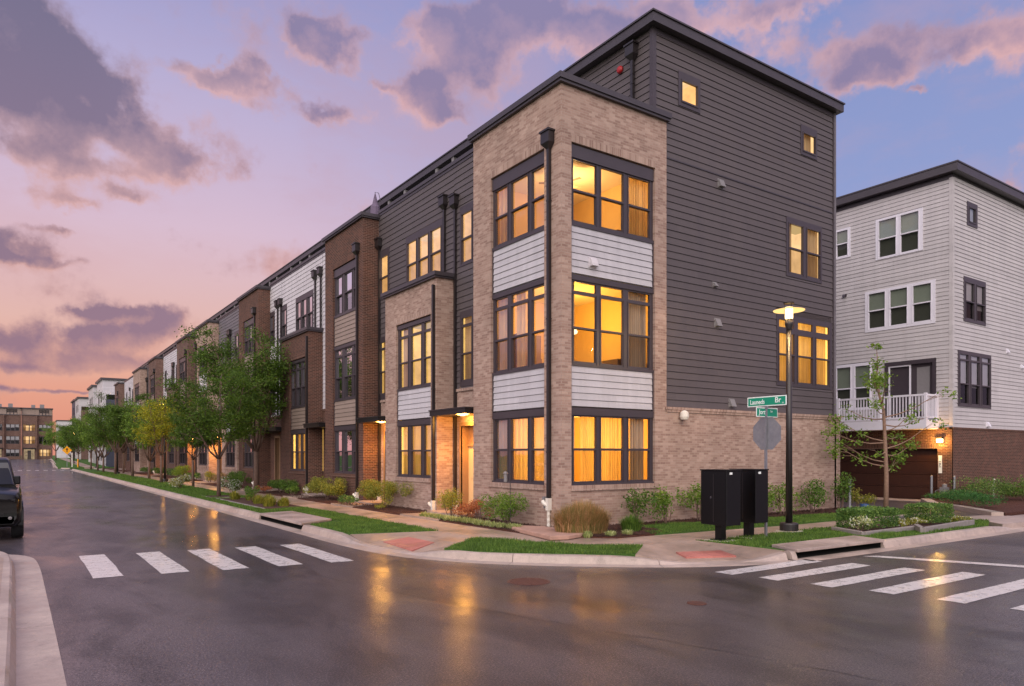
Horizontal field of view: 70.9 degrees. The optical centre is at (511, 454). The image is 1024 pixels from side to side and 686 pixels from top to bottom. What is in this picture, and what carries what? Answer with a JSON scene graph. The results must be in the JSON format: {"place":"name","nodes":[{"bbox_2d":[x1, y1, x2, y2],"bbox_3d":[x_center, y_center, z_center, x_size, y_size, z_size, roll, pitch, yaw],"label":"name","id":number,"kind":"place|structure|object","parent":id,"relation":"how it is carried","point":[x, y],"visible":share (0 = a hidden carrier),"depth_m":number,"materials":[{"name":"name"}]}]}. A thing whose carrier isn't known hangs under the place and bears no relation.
{"place":"outdoors","nodes":[
{"label":"outdoors","id":0,"kind":"place"},
{"bbox_2d":[77,469,424,534],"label":"grass verge","id":1,"kind":"object","parent":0,"point":[90,470],"depth_m":21.76,"materials":[{"name":"green plant"}]},
{"bbox_2d":[69,410,122,471],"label":"street tree","id":2,"kind":"object","parent":1,"relation":"on","point":[80,427],"visible":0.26,"depth_m":79.20,"materials":[{"name":"green plant"}]},
{"bbox_2d":[81,390,148,473],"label":"street tree","id":3,"kind":"object","parent":1,"relation":"on","point":[99,426],"visible":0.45,"depth_m":68.67,"materials":[{"name":"green plant"}]},
{"bbox_2d":[104,392,159,475],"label":"street tree","id":4,"kind":"object","parent":1,"relation":"on","point":[114,411],"visible":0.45,"depth_m":61.91,"materials":[{"name":"green plant"}]},
{"bbox_2d":[91,472,193,488],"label":"grass","id":5,"kind":"structure","parent":1,"relation":"on","point":[150,482],"depth_m":53.17,"materials":[{"name":"green plant"}]},
{"bbox_2d":[116,398,181,478],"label":"street tree","id":6,"kind":"object","parent":1,"relation":"on","point":[134,435],"visible":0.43,"depth_m":56.25,"materials":[{"name":"green plant"}]},
{"bbox_2d":[131,394,191,482],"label":"street tree","id":7,"kind":"object","parent":1,"relation":"on","point":[158,432],"visible":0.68,"depth_m":48.76,"materials":[{"name":"green plant"}]},
{"bbox_2d":[164,400,223,486],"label":"street tree","id":8,"kind":"object","parent":1,"relation":"on","point":[181,443],"visible":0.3,"depth_m":42.49,"materials":[{"name":"green plant"}]},
{"bbox_2d":[159,487,260,509],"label":"grass","id":9,"kind":"structure","parent":1,"relation":"on","point":[197,492],"depth_m":34.80,"materials":[{"name":"green plant"}]},
{"bbox_2d":[145,355,280,495],"bbox_3d":[-13.627,-1.396,33.255,5.645,6.739,4.527,0,0,-13],"label":"street tree","id":10,"kind":"object","parent":1,"relation":"on","point":[207,423],"visible":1,"depth_m":32.79,"materials":[{"name":"green plant"}]},
{"bbox_2d":[249,506,436,532],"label":"grass","id":11,"kind":"structure","parent":1,"relation":"on","point":[344,524],"depth_m":20.02,"materials":[{"name":"green plant"}]},
{"bbox_2d":[0,459,1023,685],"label":"road","id":12,"kind":"structure","parent":0,"point":[141,621],"depth_m":9.39,"materials":[{"name":"grey asphalt"}]},
{"bbox_2d":[0,457,23,536],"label":"parked car","id":13,"kind":"object","parent":12,"relation":"on","point":[11,510],"visible":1,"depth_m":17.86,"materials":[{"name":"black paint"}]},
{"bbox_2d":[0,551,66,685],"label":"kerb","id":14,"kind":"structure","parent":12,"relation":"on","point":[29,653],"depth_m":8.44,"materials":[{"name":"concrete"}]},
{"bbox_2d":[79,554,122,577],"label":"crosswalk stripe","id":15,"kind":"object","parent":12,"relation":"on","point":[101,566],"visible":1,"depth_m":13.48,"materials":[{"name":"paint"}]},
{"bbox_2d":[136,551,188,573],"bbox_3d":[-6.893,2.095,14.112,0.473,0.001,3.275,0,0,-35],"label":"crosswalk stripe","id":16,"kind":"object","parent":12,"relation":"on","point":[160,562],"visible":1,"depth_m":13.85,"materials":[{"name":"paint"}]},
{"bbox_2d":[188,549,247,569],"bbox_3d":[-5.997,2.095,14.543,0.483,0.001,3.326,0,0,-35],"label":"crosswalk stripe","id":17,"kind":"object","parent":12,"relation":"on","point":[218,560],"visible":1,"depth_m":14.38,"materials":[{"name":"paint"}]},
{"bbox_2d":[236,546,301,565],"bbox_3d":[-5.130,2.095,14.997,0.487,0.001,3.307,0,0,-35],"label":"crosswalk stripe","id":18,"kind":"object","parent":12,"relation":"on","point":[269,556],"visible":1,"depth_m":14.80,"materials":[{"name":"paint"}]},
{"bbox_2d":[250,511,331,530],"bbox_3d":[-6.790,2.250,22.058,1.550,0.700,4.592,0,0,-35],"label":"storm drain","id":19,"kind":"object","parent":12,"relation":"on","point":[290,520],"visible":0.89,"depth_m":21.76,"materials":[{"name":"concrete"}]},
{"bbox_2d":[281,544,353,562],"bbox_3d":[-4.259,2.095,15.463,0.473,0.001,3.325,0,0,-35],"label":"crosswalk stripe","id":20,"kind":"object","parent":12,"relation":"on","point":[321,554],"visible":1,"depth_m":15.25,"materials":[{"name":"paint"}]},
{"bbox_2d":[350,531,473,551],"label":"kerb ramp","id":21,"kind":"structure","parent":12,"relation":"on","point":[441,540],"depth_m":17.12,"materials":[{"name":"concrete"}]},
{"bbox_2d":[384,537,433,550],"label":"tactile paving","id":22,"kind":"structure","parent":21,"relation":"on","point":[410,543],"depth_m":16.38,"materials":[{"name":"red concrete"}]},
{"bbox_2d":[71,469,790,566],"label":"kerb","id":23,"kind":"structure","parent":12,"relation":"on","point":[347,540],"depth_m":14.31,"materials":[{"name":"concrete"}]},
{"bbox_2d":[635,540,783,561],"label":"kerb ramp","id":24,"kind":"structure","parent":12,"relation":"on","point":[665,551],"depth_m":14.89,"materials":[{"name":"concrete"}]},
{"bbox_2d":[717,559,822,574],"bbox_3d":[4.863,2.095,13.481,2.772,0.001,0.391,0,0,-35],"label":"crosswalk stripe","id":25,"kind":"object","parent":12,"relation":"on","point":[765,567],"visible":1,"depth_m":13.36,"materials":[{"name":"paint"}]},
{"bbox_2d":[759,563,870,580],"bbox_3d":[5.499,2.095,12.940,2.889,0.001,0.399,0,0,-35],"label":"crosswalk stripe","id":26,"kind":"object","parent":12,"relation":"on","point":[777,577],"visible":1,"depth_m":12.90,"materials":[{"name":"paint"}]},
{"bbox_2d":[772,535,897,560],"bbox_3d":[6.999,2.250,15.562,3.367,0.700,1.220,0,0,-35],"label":"storm drain","id":27,"kind":"object","parent":12,"relation":"on","point":[831,548],"visible":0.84,"depth_m":15.41,"materials":[{"name":"concrete"}]},
{"bbox_2d":[812,567,922,586],"bbox_3d":[6.172,2.095,12.357,3.001,0.001,0.388,0,0,-35],"label":"crosswalk stripe","id":28,"kind":"object","parent":12,"relation":"on","point":[860,578],"visible":1,"depth_m":12.27,"materials":[{"name":"paint"}]},
{"bbox_2d":[869,572,983,593],"bbox_3d":[6.891,2.095,11.827,3.120,0.001,0.390,0,0,-35],"label":"crosswalk stripe","id":29,"kind":"object","parent":12,"relation":"on","point":[915,585],"visible":1,"depth_m":11.70,"materials":[{"name":"paint"}]},
{"bbox_2d":[881,526,1023,549],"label":"kerb","id":30,"kind":"structure","parent":12,"relation":"on","point":[906,542],"depth_m":17.78,"materials":[{"name":"concrete"}]},
{"bbox_2d":[938,579,1023,603],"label":"crosswalk stripe","id":31,"kind":"object","parent":12,"relation":"on","point":[976,595],"visible":1,"depth_m":10.93,"materials":[{"name":"paint"}]},
{"bbox_2d":[0,0,1023,454],"label":"sky","id":32,"kind":"structure","parent":0,"point":[161,160],"materials":[{"name":"purple"}]},
{"bbox_2d":[96,469,941,545],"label":"pavement","id":33,"kind":"structure","parent":0,"point":[466,530],"depth_m":18.56,"materials":[{"name":"concrete"}]},
{"bbox_2d":[444,536,642,556],"bbox_3d":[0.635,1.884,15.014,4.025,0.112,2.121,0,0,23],"label":"grass","id":34,"kind":"structure","parent":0,"point":[473,544],"depth_m":14.89,"materials":[{"name":"green plant"}]},
{"bbox_2d":[641,510,912,534],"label":"lawn","id":35,"kind":"structure","parent":0,"point":[702,530],"depth_m":18.82,"materials":[{"name":"green plant"}]},
{"bbox_2d":[820,343,961,506],"bbox_3d":[12.644,-0.903,24.370,4.603,5.671,2.907,0,0,-16],"label":"young tree","id":36,"kind":"object","parent":35,"relation":"on","point":[877,383],"visible":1,"depth_m":24.14,"materials":[{"name":"green plant"}]},
{"bbox_2d":[697,516,988,549],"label":"grass verge","id":37,"kind":"object","parent":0,"point":[769,547],"depth_m":17.01,"materials":[{"name":"green plant"}]},
{"bbox_2d":[700,469,741,541],"bbox_3d":[4.697,1.175,16.194,0.520,1.690,0.750,0,0,-35],"label":"mailbox","id":38,"kind":"object","parent":37,"relation":"on","point":[720,499],"visible":0.98,"depth_m":15.98,"materials":[{"name":"black metal"}]},
{"bbox_2d":[733,468,768,538],"bbox_3d":[5.548,1.175,16.844,0.520,1.690,0.750,0,0,-35],"label":"mailbox","id":39,"kind":"object","parent":37,"relation":"on","point":[754,495],"visible":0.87,"depth_m":16.57,"materials":[{"name":"black metal"}]},
{"bbox_2d":[747,395,786,535],"bbox_3d":[5.951,0.338,16.807,0.668,3.405,0.834,0,0,4],"label":"street sign","id":40,"kind":"object","parent":37,"relation":"on","point":[767,431],"visible":1,"depth_m":16.80,"materials":[{"name":"grey metal"}]},
{"bbox_2d":[773,301,804,531],"bbox_3d":[6.966,-0.910,18.081,0.760,5.890,0.760,0,0,-35],"label":"street lamp","id":41,"kind":"object","parent":37,"relation":"on","point":[788,525],"visible":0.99,"depth_m":18.02,"materials":[{"name":"metal"}]},
{"bbox_2d":[827,523,943,530],"bbox_3d":[10.268,2.060,19.030,5.050,0.280,1.700,0,0,-35],"label":"mulch bed","id":42,"kind":"object","parent":37,"relation":"on","point":[921,524],"visible":0.17,"depth_m":19.23,"materials":[{"name":"soil"}]},
{"bbox_2d":[835,505,899,529],"bbox_3d":[9.139,1.628,18.494,1.775,0.602,0.970,0,0,-35],"label":"hedge","id":43,"kind":"object","parent":42,"relation":"on","point":[866,510],"visible":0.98,"depth_m":18.25,"materials":[{"name":"green plant"}]},
{"bbox_2d":[903,502,954,523],"bbox_3d":[11.617,1.623,20.029,1.460,0.610,0.872,0,0,-35],"label":"hedge","id":44,"kind":"object","parent":42,"relation":"on","point":[939,507],"visible":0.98,"depth_m":19.79,"materials":[{"name":"green plant"}]},
{"bbox_2d":[854,496,920,501],"bbox_3d":[2.098,2.080,53.147,1.360,0.240,55.000,0,0,-35],"label":"apron","id":45,"kind":"object","parent":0,"point":[900,499],"depth_m":31.47,"materials":[{"name":"concrete"}]},
{"bbox_2d":[836,160,1023,498],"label":"townhouse","id":46,"kind":"structure","parent":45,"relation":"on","point":[930,280],"depth_m":32.26,"materials":[{"name":"beige"}]},
{"bbox_2d":[836,227,850,259],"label":"window","id":47,"kind":"structure","parent":46,"relation":"in","point":[843,236],"depth_m":34.46,"materials":[{"name":"white glass"}]},
{"bbox_2d":[836,362,871,410],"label":"window","id":48,"kind":"structure","parent":46,"relation":"in","point":[848,386],"depth_m":34.02,"materials":[{"name":"white glass"}]},
{"bbox_2d":[840,449,936,498],"bbox_3d":[17.087,0.867,33.057,0.047,2.225,4.900,0,0,-35],"label":"garage door","id":49,"kind":"structure","parent":46,"relation":"in","point":[926,459],"depth_m":32.60,"materials":[{"name":"brown metal"}]},
{"bbox_2d":[876,207,922,260],"bbox_3d":[17.371,-9.870,32.274,0.142,1.860,2.090,0,0,-35],"label":"window","id":50,"kind":"structure","parent":46,"relation":"in","point":[902,233],"depth_m":32.21,"materials":[{"name":"white glass"}]},
{"bbox_2d":[865,279,935,332],"bbox_3d":[17.376,-6.620,32.266,0.142,1.880,3.110,0,0,-35],"label":"window","id":51,"kind":"structure","parent":46,"relation":"in","point":[913,304],"depth_m":32.21,"materials":[{"name":"white glass"}]},
{"bbox_2d":[884,358,936,419],"bbox_3d":[17.690,-2.890,31.911,0.200,2.580,2.230,0,0,-35],"label":"balcony door","id":52,"kind":"structure","parent":46,"relation":"in","point":[918,376],"depth_m":31.94,"materials":[{"name":"grey plastic"}]},
{"bbox_2d":[957,350,990,408],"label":"window","id":53,"kind":"structure","parent":46,"relation":"in","point":[974,369],"depth_m":31.67,"materials":[{"name":"black glass"}]},
{"bbox_2d":[963,276,985,325],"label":"window","id":54,"kind":"structure","parent":46,"relation":"in","point":[974,291],"depth_m":31.55,"materials":[{"name":"black glass"}]},
{"bbox_2d":[840,498,980,515],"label":"alley","id":55,"kind":"structure","parent":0,"point":[895,504],"depth_m":28.04,"materials":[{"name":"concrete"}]},
{"bbox_2d":[962,514,1023,527],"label":"apron","id":56,"kind":"object","parent":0,"point":[1015,521],"visible":0.32,"depth_m":21.32,"materials":[{"name":"concrete"}]},
{"bbox_3d":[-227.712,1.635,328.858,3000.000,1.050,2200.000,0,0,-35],"label":"ground","id":57,"kind":"structure","parent":0,"visible":0},
{"bbox_2d":[0,403,21,458],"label":"townhouse","id":58,"kind":"structure","parent":57,"relation":"on","point":[10,431],"depth_m":168.26,"materials":[{"name":"brown brick"}]},
{"bbox_2d":[21,404,52,458],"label":"townhouse","id":59,"kind":"structure","parent":57,"relation":"on","point":[34,420],"depth_m":170.86,"materials":[{"name":"brown brick"}]},
{"bbox_2d":[95,377,126,466],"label":"townhouse","id":60,"kind":"structure","parent":57,"relation":"on","point":[106,385],"depth_m":121.23,"materials":[{"name":"white"}]},
{"bbox_2d":[105,468,846,538],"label":"mulch bed","id":61,"kind":"object","parent":57,"relation":"on","point":[407,509],"visible":0.21,"depth_m":24.00,"materials":[{"name":"brown soil"}]},
{"bbox_2d":[114,362,148,468],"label":"townhouse","id":62,"kind":"structure","parent":61,"relation":"on","point":[121,390],"depth_m":96.42,"materials":[{"name":"white brick"}]},
{"bbox_2d":[132,342,176,471],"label":"townhouse","id":63,"kind":"structure","parent":61,"relation":"on","point":[140,380],"depth_m":80.27,"materials":[{"name":"brick"}]},
{"bbox_2d":[147,330,195,474],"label":"townhouse","id":64,"kind":"structure","parent":61,"relation":"on","point":[158,366],"depth_m":71.22,"materials":[{"name":"white brick"}]},
{"bbox_2d":[175,303,233,477],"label":"townhouse","id":65,"kind":"structure","parent":61,"relation":"on","point":[184,367],"depth_m":59.08,"materials":[{"name":"brown brick"}]},
{"bbox_2d":[159,315,300,476],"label":"townhouse","id":66,"kind":"structure","parent":61,"relation":"on","point":[171,458],"depth_m":65.23,"materials":[{"name":"brown brick"}]},
{"bbox_2d":[174,320,295,490],"bbox_3d":[-13.659,-2.587,37.161,6.756,9.141,6.277,0,0,32],"label":"street tree","id":67,"kind":"object","parent":61,"relation":"on","point":[268,367],"visible":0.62,"depth_m":36.47,"materials":[{"name":"green plant"}]},
{"bbox_2d":[193,283,354,481],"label":"townhouse","id":68,"kind":"structure","parent":61,"relation":"on","point":[205,460],"depth_m":52.05,"materials":[{"name":"brick"}]},
{"bbox_2d":[209,263,414,482],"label":"townhouse","id":69,"kind":"structure","parent":61,"relation":"on","point":[230,458],"depth_m":47.86,"materials":[{"name":"brick"}]},
{"bbox_2d":[303,476,347,498],"bbox_3d":[-7.999,1.417,30.779,1.079,1.028,3.699,0,0,-35],"label":"shrub","id":70,"kind":"object","parent":61,"relation":"on","point":[327,488],"visible":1,"depth_m":30.12,"materials":[{"name":"green plant"}]},
{"bbox_2d":[236,240,425,488],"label":"townhouse","id":71,"kind":"structure","parent":61,"relation":"on","point":[259,307],"depth_m":41.52,"materials":[{"name":"brick"}]},
{"bbox_2d":[264,491,429,512],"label":"bark chips","id":72,"kind":"object","parent":61,"relation":"on","point":[330,499],"visible":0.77,"depth_m":27.40,"materials":[{"name":"wood"}]},
{"bbox_2d":[356,479,413,507],"bbox_3d":[-4.636,1.405,25.968,1.114,1.052,3.554,0,0,-35],"label":"shrub","id":73,"kind":"object","parent":61,"relation":"on","point":[371,490],"visible":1,"depth_m":25.86,"materials":[{"name":"green plant"}]},
{"bbox_2d":[268,207,516,493],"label":"townhouse","id":74,"kind":"structure","parent":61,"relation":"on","point":[301,325],"depth_m":35.65,"materials":[{"name":"brick"}]},
{"bbox_2d":[292,429,304,469],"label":"window","id":75,"kind":"structure","parent":74,"relation":"in","point":[298,440],"depth_m":35.93,"materials":[{"name":"yellow glass"}]},
{"bbox_2d":[292,361,323,406],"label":"window","id":76,"kind":"structure","parent":74,"relation":"in","point":[298,385],"depth_m":35.82,"materials":[{"name":"black glass"}]},
{"bbox_2d":[296,289,322,330],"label":"window","id":77,"kind":"structure","parent":74,"relation":"in","point":[304,303],"depth_m":36.68,"materials":[{"name":"black glass"}]},
{"bbox_2d":[301,163,593,500],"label":"townhouse","id":78,"kind":"structure","parent":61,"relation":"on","point":[350,328],"depth_m":30.21,"materials":[{"name":"brick"}]},
{"bbox_2d":[335,425,354,472],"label":"window","id":79,"kind":"structure","parent":78,"relation":"in","point":[345,439],"depth_m":30.67,"materials":[{"name":"black glass"}]},
{"bbox_2d":[335,345,354,399],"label":"window","id":80,"kind":"structure","parent":78,"relation":"in","point":[345,357],"depth_m":30.67,"materials":[{"name":"black glass"}]},
{"bbox_2d":[335,268,354,315],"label":"window","id":81,"kind":"structure","parent":78,"relation":"in","point":[345,283],"depth_m":30.67,"materials":[{"name":"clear glass"}]},
{"bbox_2d":[356,138,650,510],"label":"townhouse","id":82,"kind":"structure","parent":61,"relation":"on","point":[415,323],"depth_m":25.79,"materials":[{"name":"brick"}]},
{"bbox_2d":[380,247,389,300],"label":"window","id":83,"kind":"structure","parent":82,"relation":"in","point":[384,255],"depth_m":29.05,"materials":[{"name":"yellow glass"}]},
{"bbox_2d":[398,418,430,476],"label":"window","id":84,"kind":"structure","parent":82,"relation":"in","point":[414,441],"depth_m":25.55,"materials":[{"name":"yellow glass"}]},
{"bbox_2d":[398,320,430,388],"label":"window","id":85,"kind":"structure","parent":82,"relation":"in","point":[414,342],"depth_m":26.30,"materials":[{"name":"glass"}]},
{"bbox_2d":[406,217,442,281],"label":"window","id":86,"kind":"structure","parent":82,"relation":"in","point":[424,252],"depth_m":26.93,"materials":[{"name":"glass"}]},
{"bbox_2d":[477,491,529,522],"bbox_3d":[-0.215,1.448,19.573,1.105,0.953,1.729,0,0,-35],"label":"shrub","id":87,"kind":"object","parent":61,"relation":"on","point":[496,505],"visible":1,"depth_m":19.38,"materials":[{"name":"green plant"}]},
{"bbox_2d":[512,525,582,539],"bbox_3d":[0.875,1.868,17.457,1.124,0.105,2.561,0,0,-23],"label":"flagstone","id":88,"kind":"object","parent":61,"relation":"on","point":[547,533],"visible":0.77,"depth_m":16.81,"materials":[{"name":"stone"}]},
{"bbox_2d":[547,498,617,533],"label":"ornamental grass","id":89,"kind":"object","parent":61,"relation":"on","point":[578,517],"depth_m":16.97,"materials":[{"name":"plant"}]},
{"bbox_2d":[427,8,844,526],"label":"townhouse","id":90,"kind":"structure","parent":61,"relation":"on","point":[643,206],"depth_m":21.21,"materials":[{"name":"brick"}]},
{"bbox_2d":[460,308,472,386],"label":"window","id":91,"kind":"structure","parent":90,"relation":"in","point":[466,317],"depth_m":23.74,"materials":[{"name":"yellow glass"}]},
{"bbox_2d":[460,201,472,266],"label":"window","id":92,"kind":"structure","parent":90,"relation":"in","point":[466,211],"depth_m":23.80,"materials":[{"name":"glass"}]},
{"bbox_2d":[493,408,543,482],"bbox_3d":[0.227,-0.220,20.135,0.142,2.040,2.590,0,0,-35],"label":"window","id":93,"kind":"structure","parent":90,"relation":"in","point":[531,450],"depth_m":20.40,"materials":[{"name":"yellow glass"}]},
{"bbox_2d":[493,284,543,372],"bbox_3d":[0.227,-3.515,20.135,0.142,2.390,2.590,0,0,-35],"label":"window","id":94,"kind":"structure","parent":90,"relation":"in","point":[531,333],"depth_m":20.40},
{"bbox_2d":[493,164,543,247],"bbox_3d":[0.227,-7.025,20.135,0.142,2.110,2.590,0,0,-35],"label":"window","id":95,"kind":"structure","parent":90,"relation":"in","point":[531,201],"depth_m":20.40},
{"bbox_2d":[572,407,652,483],"bbox_3d":[2.714,-0.220,19.575,3.050,2.040,0.142,0,0,-35],"label":"window","id":96,"kind":"structure","parent":90,"relation":"in","point":[597,449],"depth_m":19.74,"materials":[{"name":"glass"}]},
{"bbox_2d":[572,280,652,369],"bbox_3d":[2.714,-3.515,19.575,3.050,2.390,0.142,0,0,-35],"label":"window","id":97,"kind":"structure","parent":90,"relation":"in","point":[597,296],"depth_m":19.74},
{"bbox_2d":[572,158,652,239],"bbox_3d":[2.714,-7.025,19.575,3.050,2.110,0.142,0,0,-35],"label":"window","id":98,"kind":"structure","parent":90,"relation":"in","point":[624,202],"depth_m":19.74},
{"bbox_2d":[678,70,699,113],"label":"window","id":99,"kind":"structure","parent":90,"relation":"in","point":[688,86],"depth_m":21.33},
{"bbox_2d":[785,216,821,283],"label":"window","id":100,"kind":"structure","parent":90,"relation":"in","point":[803,253],"depth_m":24.91,"materials":[{"name":"yellow glass"}]},
{"bbox_2d":[775,313,831,389],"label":"window","id":101,"kind":"structure","parent":90,"relation":"in","point":[811,339],"depth_m":24.72,"materials":[{"name":"glass"}]},
{"bbox_2d":[800,124,816,160],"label":"window","id":102,"kind":"structure","parent":90,"relation":"in","point":[808,138],"depth_m":24.74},
{"bbox_2d":[436,506,845,536],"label":"bark chips","id":103,"kind":"object","parent":61,"relation":"on","point":[619,533],"visible":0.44,"depth_m":20.13,"materials":[{"name":"wood"}]},
{"bbox_2d":[621,488,662,518],"bbox_3d":[3.434,1.400,19.293,1.040,1.046,1.058,0,0,-35],"label":"shrub","id":104,"kind":"object","parent":61,"relation":"on","point":[639,502],"visible":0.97,"depth_m":19.22,"materials":[{"name":"green plant"}]},
{"bbox_2d":[649,484,688,522],"bbox_3d":[4.276,1.374,19.813,1.099,1.099,0.890,0,0,36],"label":"shrub","id":105,"kind":"object","parent":61,"relation":"on","point":[664,494],"visible":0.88,"depth_m":19.79,"materials":[{"name":"green plant"}]},
{"bbox_2d":[796,478,830,511],"bbox_3d":[9.974,1.346,23.714,1.153,1.156,1.125,0,0,-35],"label":"shrub","id":106,"kind":"object","parent":61,"relation":"on","point":[811,497],"visible":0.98,"depth_m":23.57,"materials":[{"name":"green plant"}]},
{"bbox_2d":[830,472,855,507],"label":"shrub","id":107,"kind":"object","parent":61,"relation":"on","point":[843,495],"visible":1,"depth_m":24.52,"materials":[{"name":"green plant"}]},
{"bbox_2d":[932,494,1023,515],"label":"mulch bed","id":108,"kind":"object","parent":57,"relation":"on","point":[1012,506],"visible":0.3,"depth_m":26.34,"materials":[{"name":"brown soil"}]},
{"bbox_2d":[950,492,1007,507],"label":"shrub","id":109,"kind":"object","parent":108,"relation":"on","point":[981,497],"visible":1,"depth_m":25.15,"materials":[{"name":"green plant"}]},
{"bbox_2d":[950,475,1023,498],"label":"shrub","id":110,"kind":"object","parent":108,"relation":"on","point":[981,485],"visible":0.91,"depth_m":29.11,"materials":[{"name":"green plant"}]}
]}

